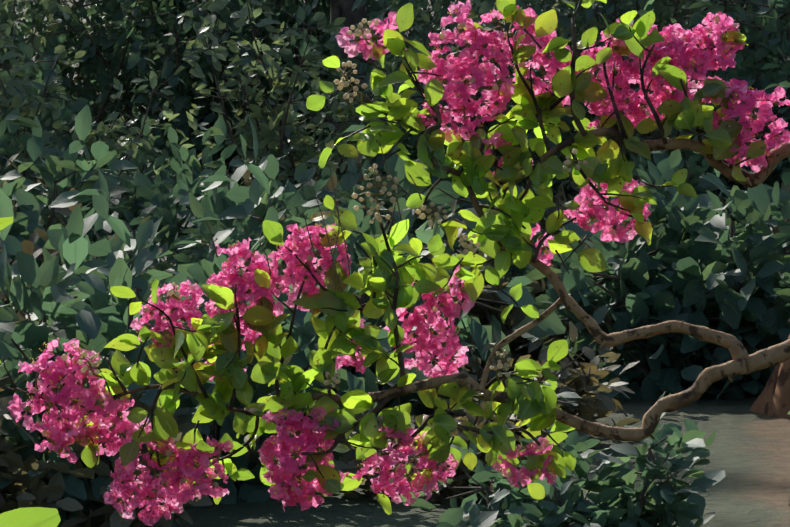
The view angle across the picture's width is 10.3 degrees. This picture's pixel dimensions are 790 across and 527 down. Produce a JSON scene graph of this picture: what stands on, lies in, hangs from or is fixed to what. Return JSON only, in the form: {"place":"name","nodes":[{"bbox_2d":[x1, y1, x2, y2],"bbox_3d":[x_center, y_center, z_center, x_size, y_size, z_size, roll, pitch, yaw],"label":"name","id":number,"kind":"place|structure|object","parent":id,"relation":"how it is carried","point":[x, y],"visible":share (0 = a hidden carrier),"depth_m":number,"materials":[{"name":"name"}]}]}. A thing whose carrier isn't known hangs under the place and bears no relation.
{"place":"outdoors","nodes":[
{"label":"outdoors","id":0,"kind":"place"},
{"bbox_2d":[7,0,789,526],"bbox_3d":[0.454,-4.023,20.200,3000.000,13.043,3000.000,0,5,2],"label":"ground","id":1,"kind":"structure","parent":0,"point":[751,454],"depth_m":15.19,"materials":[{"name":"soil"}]},
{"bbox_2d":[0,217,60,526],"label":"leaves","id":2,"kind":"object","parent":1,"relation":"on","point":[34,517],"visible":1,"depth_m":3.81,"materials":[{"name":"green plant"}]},
{"bbox_2d":[0,153,60,227],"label":"shrub","id":3,"kind":"object","parent":1,"relation":"on","point":[9,161],"visible":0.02,"depth_m":22.80,"materials":[{"name":"green plant"}]},
{"bbox_2d":[0,107,61,227],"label":"shrub","id":4,"kind":"object","parent":1,"relation":"on","point":[10,151],"visible":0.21,"depth_m":24.57,"materials":[{"name":"green plant"}]},
{"bbox_2d":[0,0,78,101],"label":"shrub","id":5,"kind":"object","parent":1,"relation":"on","point":[50,7],"visible":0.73,"depth_m":30.57,"materials":[{"name":"green plant"}]},
{"bbox_2d":[0,36,101,184],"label":"shrub","id":6,"kind":"object","parent":1,"relation":"on","point":[36,87],"visible":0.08,"depth_m":28.69,"materials":[{"name":"green plant"}]},
{"bbox_2d":[0,1,129,129],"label":"shrub","id":7,"kind":"object","parent":1,"relation":"on","point":[31,77],"visible":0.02,"depth_m":34.47,"materials":[{"name":"green plant"}]},
{"bbox_2d":[0,104,137,266],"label":"shrub","id":8,"kind":"object","parent":1,"relation":"on","point":[31,199],"visible":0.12,"depth_m":20.67,"materials":[{"name":"green plant"}]},
{"bbox_2d":[0,376,151,473],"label":"shrub","id":9,"kind":"object","parent":1,"relation":"on","point":[7,381],"depth_m":14.10,"materials":[{"name":"green plant"}]},
{"bbox_2d":[0,0,160,167],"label":"shrub","id":10,"kind":"object","parent":1,"relation":"on","point":[155,95],"visible":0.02,"depth_m":34.94,"materials":[{"name":"green plant"}]},
{"bbox_2d":[0,0,162,141],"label":"shrub","id":11,"kind":"object","parent":1,"relation":"on","point":[70,48],"visible":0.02,"depth_m":35.23,"materials":[{"name":"green plant"}]},
{"bbox_2d":[0,188,175,323],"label":"shrub","id":12,"kind":"object","parent":1,"relation":"on","point":[31,248],"visible":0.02,"depth_m":19.58,"materials":[{"name":"green plant"}]},
{"bbox_2d":[14,288,161,322],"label":"shrub","id":13,"kind":"object","parent":1,"relation":"on","point":[26,316],"depth_m":17.01,"materials":[{"name":"green plant"}]},
{"bbox_2d":[14,150,174,258],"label":"shrub","id":14,"kind":"object","parent":1,"relation":"on","point":[126,208],"visible":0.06,"depth_m":23.91,"materials":[{"name":"green plant"}]},
{"bbox_2d":[0,392,212,526],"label":"shrub","id":15,"kind":"object","parent":1,"relation":"on","point":[15,467],"visible":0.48,"depth_m":13.76,"materials":[{"name":"green plant"}]},
{"bbox_2d":[0,0,212,182],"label":"shrub","id":16,"kind":"object","parent":1,"relation":"on","point":[92,77],"visible":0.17,"depth_m":32.56,"materials":[{"name":"green plant"}]},
{"bbox_2d":[0,0,225,210],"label":"shrub","id":17,"kind":"object","parent":1,"relation":"on","point":[52,86],"visible":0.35,"depth_m":24.98,"materials":[{"name":"green plant"}]},
{"bbox_2d":[0,188,250,526],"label":"shrub","id":18,"kind":"object","parent":1,"relation":"on","point":[99,326],"visible":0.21,"depth_m":13.95,"materials":[{"name":"green plant"}]},
{"bbox_2d":[8,0,297,185],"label":"shrub","id":19,"kind":"object","parent":1,"relation":"on","point":[281,16],"visible":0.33,"depth_m":31.91,"materials":[{"name":"green plant"}]},
{"bbox_2d":[90,115,232,214],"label":"shrub","id":20,"kind":"object","parent":1,"relation":"on","point":[140,161],"visible":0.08,"depth_m":25.82,"materials":[{"name":"green plant"}]},
{"bbox_2d":[63,0,304,156],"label":"shrub","id":21,"kind":"object","parent":1,"relation":"on","point":[148,42],"visible":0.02,"depth_m":35.66,"materials":[{"name":"green plant"}]},
{"bbox_2d":[6,240,378,388],"bbox_3d":[-0.840,0.410,16.960,1.378,1.048,1.245,-2,5,-26],"label":"shrub","id":22,"kind":"object","parent":1,"relation":"on","point":[198,243],"depth_m":16.94,"materials":[{"name":"green plant"}]},
{"bbox_2d":[86,2,299,155],"bbox_3d":[-1.250,-2.078,35.360,2.780,3.347,1.908,-4,6,-39],"label":"shrub","id":23,"kind":"object","parent":1,"relation":"on","point":[127,16],"depth_m":35.40,"materials":[{"name":"green plant"}]},
{"bbox_2d":[126,195,261,294],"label":"shrub","id":24,"kind":"object","parent":1,"relation":"on","point":[195,235],"visible":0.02,"depth_m":20.93,"materials":[{"name":"green plant"}]},
{"bbox_2d":[0,0,388,185],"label":"shrub","id":25,"kind":"object","parent":1,"relation":"on","point":[225,14],"visible":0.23,"depth_m":32.27,"materials":[{"name":"green plant"}]},
{"bbox_2d":[129,116,283,280],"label":"shrub","id":26,"kind":"object","parent":1,"relation":"on","point":[174,219],"visible":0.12,"depth_m":22.58,"materials":[{"name":"green plant"}]},
{"bbox_2d":[165,209,269,322],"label":"shrub","id":27,"kind":"object","parent":1,"relation":"on","point":[184,258],"depth_m":20.47,"materials":[{"name":"green plant"}]},
{"bbox_2d":[34,165,433,504],"bbox_3d":[-0.647,0.427,15.121,1.226,1.531,1.108,-3,6,-36],"label":"shrub","id":28,"kind":"object","parent":1,"relation":"on","point":[112,249],"visible":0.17,"depth_m":15.00,"materials":[{"name":"green plant"}]},
{"bbox_2d":[37,0,433,180],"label":"shrub","id":29,"kind":"object","parent":1,"relation":"on","point":[157,35],"visible":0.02,"depth_m":32.67,"materials":[{"name":"green plant"}]},
{"bbox_2d":[69,0,442,188],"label":"shrub","id":30,"kind":"object","parent":1,"relation":"on","point":[297,3],"visible":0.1,"depth_m":32.45,"materials":[{"name":"green plant"}]},
{"bbox_2d":[170,154,347,265],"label":"shrub","id":31,"kind":"object","parent":1,"relation":"on","point":[271,170],"depth_m":22.02,"materials":[{"name":"green plant"}]},
{"bbox_2d":[212,159,321,200],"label":"shrub","id":32,"kind":"object","parent":1,"relation":"on","point":[248,183],"depth_m":27.07,"materials":[{"name":"green plant"}]},
{"bbox_2d":[190,158,345,257],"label":"shrub","id":33,"kind":"object","parent":1,"relation":"on","point":[246,175],"visible":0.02,"depth_m":22.02,"materials":[{"name":"green plant"}]},
{"bbox_2d":[106,0,460,168],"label":"shrub","id":34,"kind":"object","parent":1,"relation":"on","point":[155,10],"visible":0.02,"depth_m":32.91,"materials":[{"name":"green plant"}]},
{"bbox_2d":[189,154,432,268],"bbox_3d":[-0.361,0.045,21.510,1.163,1.181,1.288,1,5,17],"label":"shrub","id":35,"kind":"object","parent":1,"relation":"on","point":[296,204],"visible":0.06,"depth_m":21.62,"materials":[{"name":"green plant"}]},
{"bbox_2d":[274,109,378,191],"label":"shrub","id":36,"kind":"object","parent":1,"relation":"on","point":[295,115],"depth_m":27.95,"materials":[{"name":"green plant"}]},
{"bbox_2d":[174,0,493,204],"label":"shrub","id":37,"kind":"object","parent":1,"relation":"on","point":[270,124],"visible":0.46,"depth_m":26.43,"materials":[{"name":"green plant"}]},
{"bbox_2d":[320,174,375,204],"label":"shrub","id":38,"kind":"object","parent":1,"relation":"on","point":[329,186],"depth_m":22.72,"materials":[{"name":"green plant"}]},
{"bbox_2d":[330,0,366,160],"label":"tree","id":39,"kind":"object","parent":1,"relation":"on","point":[340,8],"depth_m":31.26,"materials":[{"name":"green plant"}]},
{"bbox_2d":[322,160,417,231],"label":"shrub","id":40,"kind":"object","parent":1,"relation":"on","point":[365,167],"depth_m":23.66,"materials":[{"name":"green plant"}]},
{"bbox_2d":[177,113,565,440],"bbox_3d":[-0.183,0.266,16.847,1.297,1.672,1.172,-2,5,-26],"label":"shrub","id":41,"kind":"object","parent":1,"relation":"on","point":[227,206],"visible":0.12,"depth_m":16.73,"materials":[{"name":"green plant"}]},
{"bbox_2d":[316,326,437,413],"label":"shrub","id":42,"kind":"object","parent":1,"relation":"on","point":[415,404],"depth_m":16.74,"materials":[{"name":"green plant"}]},
{"bbox_2d":[311,148,473,257],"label":"shrub","id":43,"kind":"object","parent":1,"relation":"on","point":[357,160],"visible":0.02,"depth_m":25.61,"materials":[{"name":"green plant"}]},
{"bbox_2d":[0,0,789,525],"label":"crape myrtle branches","id":44,"kind":"object","parent":1,"relation":"on","point":[664,70],"visible":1,"depth_m":5.46,"materials":[{"name":"green plant"}]},
{"bbox_2d":[260,0,538,157],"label":"shrub","id":45,"kind":"object","parent":1,"relation":"on","point":[327,16],"depth_m":32.89,"materials":[{"name":"green plant"}]},
{"bbox_2d":[289,23,512,178],"bbox_3d":[-0.108,-0.751,27.927,1.568,1.574,2.070,1,5,13],"label":"shrub","id":46,"kind":"object","parent":1,"relation":"on","point":[412,151],"visible":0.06,"depth_m":27.72,"materials":[{"name":"green plant"}]},
{"bbox_2d":[240,0,603,156],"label":"shrub","id":47,"kind":"object","parent":1,"relation":"on","point":[305,36],"visible":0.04,"depth_m":29.06,"materials":[{"name":"green plant"}]},
{"bbox_2d":[331,379,522,504],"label":"shrub","id":48,"kind":"object","parent":1,"relation":"on","point":[460,478],"visible":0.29,"depth_m":14.95,"materials":[{"name":"green plant"}]},
{"bbox_2d":[357,144,503,240],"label":"shrub","id":49,"kind":"object","parent":1,"relation":"on","point":[433,178],"visible":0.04,"depth_m":26.30,"materials":[{"name":"green plant"}]},
{"bbox_2d":[326,159,554,275],"bbox_3d":[0.172,0.035,21.678,1.367,1.154,1.235,0,5,1],"label":"shrub","id":50,"kind":"object","parent":1,"relation":"on","point":[449,214],"depth_m":21.65,"materials":[{"name":"green plant"}]},
{"bbox_2d":[357,264,576,366],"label":"shrub","id":51,"kind":"object","parent":1,"relation":"on","point":[469,339],"visible":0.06,"depth_m":19.26,"materials":[{"name":"green plant"}]},
{"bbox_2d":[327,0,617,189],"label":"shrub","id":52,"kind":"object","parent":1,"relation":"on","point":[401,3],"visible":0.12,"depth_m":27.71,"materials":[{"name":"green plant"}]},
{"bbox_2d":[442,231,552,259],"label":"shrub","id":53,"kind":"object","parent":1,"relation":"on","point":[542,252],"depth_m":23.52,"materials":[{"name":"green plant"}]},
{"bbox_2d":[368,0,629,180],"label":"shrub","id":54,"kind":"object","parent":1,"relation":"on","point":[374,6],"visible":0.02,"depth_m":32.69,"materials":[{"name":"green plant"}]},
{"bbox_2d":[428,200,592,371],"bbox_3d":[0.588,0.238,19.371,1.112,1.120,0.803,3,6,36],"label":"shrub","id":55,"kind":"object","parent":1,"relation":"on","point":[517,316],"visible":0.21,"depth_m":19.25,"materials":[{"name":"green plant"}]},
{"bbox_2d":[437,321,639,448],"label":"shrub","id":56,"kind":"object","parent":1,"relation":"on","point":[581,381],"visible":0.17,"depth_m":16.40,"materials":[{"name":"green plant"}]},
{"bbox_2d":[516,174,576,203],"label":"shrub","id":57,"kind":"object","parent":1,"relation":"on","point":[565,189],"visible":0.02,"depth_m":27.43,"materials":[{"name":"green plant"}]},
{"bbox_2d":[523,179,580,250],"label":"shrub","id":58,"kind":"object","parent":1,"relation":"on","point":[553,209],"visible":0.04,"depth_m":26.52,"materials":[{"name":"green plant"}]},
{"bbox_2d":[483,186,621,362],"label":"shrub","id":59,"kind":"object","parent":1,"relation":"on","point":[524,271],"visible":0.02,"depth_m":19.49,"materials":[{"name":"green plant"}]},
{"bbox_2d":[491,129,620,202],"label":"shrub","id":60,"kind":"object","parent":1,"relation":"on","point":[562,160],"visible":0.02,"depth_m":28.11,"materials":[{"name":"green plant"}]},
{"bbox_2d":[541,218,579,242],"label":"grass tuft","id":61,"kind":"object","parent":1,"relation":"on","point":[545,229],"visible":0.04,"depth_m":26.32,"materials":[{"name":"green plant"}]},
{"bbox_2d":[400,391,725,526],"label":"shrub","id":62,"kind":"object","parent":1,"relation":"on","point":[563,502],"visible":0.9,"depth_m":13.03,"materials":[{"name":"green plant"}]},
{"bbox_2d":[553,178,578,201],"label":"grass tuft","id":63,"kind":"object","parent":1,"relation":"on","point":[577,192],"visible":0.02,"depth_m":27.46,"materials":[{"name":"green plant"}]},
{"bbox_2d":[559,80,626,158],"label":"shrub","id":64,"kind":"object","parent":1,"relation":"on","point":[568,134],"depth_m":28.64,"materials":[{"name":"green plant"}]},
{"bbox_2d":[510,0,734,180],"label":"shrub","id":65,"kind":"object","parent":1,"relation":"on","point":[584,20],"depth_m":31.50,"materials":[{"name":"green plant"}]},
{"bbox_2d":[464,0,788,201],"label":"shrub","id":66,"kind":"object","parent":1,"relation":"on","point":[664,9],"visible":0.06,"depth_m":27.36,"materials":[{"name":"green plant"}]},
{"bbox_2d":[555,160,704,240],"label":"shrub","id":67,"kind":"object","parent":1,"relation":"on","point":[562,208],"depth_m":24.74,"materials":[{"name":"green plant"}]},
{"bbox_2d":[540,183,721,249],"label":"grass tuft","id":68,"kind":"object","parent":1,"relation":"on","point":[565,200],"visible":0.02,"depth_m":24.62,"materials":[{"name":"green plant"}]},
{"bbox_2d":[478,0,789,160],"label":"shrub","id":69,"kind":"object","parent":1,"relation":"on","point":[609,7],"visible":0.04,"depth_m":27.42,"materials":[{"name":"green plant"}]},
{"bbox_2d":[507,1,778,145],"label":"shrub","id":70,"kind":"object","parent":1,"relation":"on","point":[593,116],"depth_m":29.05,"materials":[{"name":"green plant"}]},
{"bbox_2d":[508,149,789,393],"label":"shrub","id":71,"kind":"object","parent":1,"relation":"on","point":[751,337],"visible":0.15,"depth_m":18.37,"materials":[{"name":"green plant"}]},
{"bbox_2d":[571,112,727,200],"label":"shrub","id":72,"kind":"object","parent":1,"relation":"on","point":[653,134],"depth_m":26.89,"materials":[{"name":"green plant"}]},
{"bbox_2d":[560,0,743,36],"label":"shrub","id":73,"kind":"object","parent":1,"relation":"on","point":[624,2],"depth_m":30.18,"materials":[{"name":"green plant"}]},
{"bbox_2d":[527,150,789,401],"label":"shrub","id":74,"kind":"object","parent":1,"relation":"on","point":[646,378],"visible":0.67,"depth_m":18.06,"materials":[{"name":"green plant"}]},
{"bbox_2d":[566,0,777,121],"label":"shrub","id":75,"kind":"object","parent":1,"relation":"on","point":[599,4],"depth_m":28.29,"materials":[{"name":"green plant"}]},
{"bbox_2d":[611,0,736,26],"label":"shrub","id":76,"kind":"object","parent":1,"relation":"on","point":[619,1],"depth_m":30.88,"materials":[{"name":"green plant"}]},
{"bbox_2d":[606,133,754,245],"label":"shrub","id":77,"kind":"object","parent":1,"relation":"on","point":[695,171],"depth_m":24.05,"materials":[{"name":"green plant"}]},
{"bbox_2d":[592,0,789,206],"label":"shrub","id":78,"kind":"object","parent":1,"relation":"on","point":[741,70],"visible":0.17,"depth_m":25.84,"materials":[{"name":"green plant"}]},
{"bbox_2d":[630,0,785,74],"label":"shrub","id":79,"kind":"object","parent":1,"relation":"on","point":[738,20],"depth_m":29.26,"materials":[{"name":"green plant"}]},
{"bbox_2d":[650,86,789,225],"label":"shrub","id":80,"kind":"object","parent":1,"relation":"on","point":[775,171],"visible":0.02,"depth_m":26.25,"materials":[{"name":"green plant"}]},
{"bbox_2d":[673,0,789,139],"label":"shrub","id":81,"kind":"object","parent":1,"relation":"on","point":[786,16],"visible":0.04,"depth_m":27.66,"materials":[{"name":"green plant"}]},
{"bbox_2d":[687,0,789,186],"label":"shrub","id":82,"kind":"object","parent":1,"relation":"on","point":[764,50],"visible":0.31,"depth_m":25.54,"materials":[{"name":"green plant"}]},
{"bbox_2d":[720,180,789,253],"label":"shrub","id":83,"kind":"object","parent":1,"relation":"on","point":[787,188],"depth_m":24.02,"materials":[{"name":"green plant"}]},
{"bbox_2d":[749,335,789,418],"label":"trunk","id":84,"kind":"object","parent":1,"relation":"on","point":[773,399],"visible":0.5,"depth_m":17.38,"materials":[{"name":"brown wood"}]}
]}

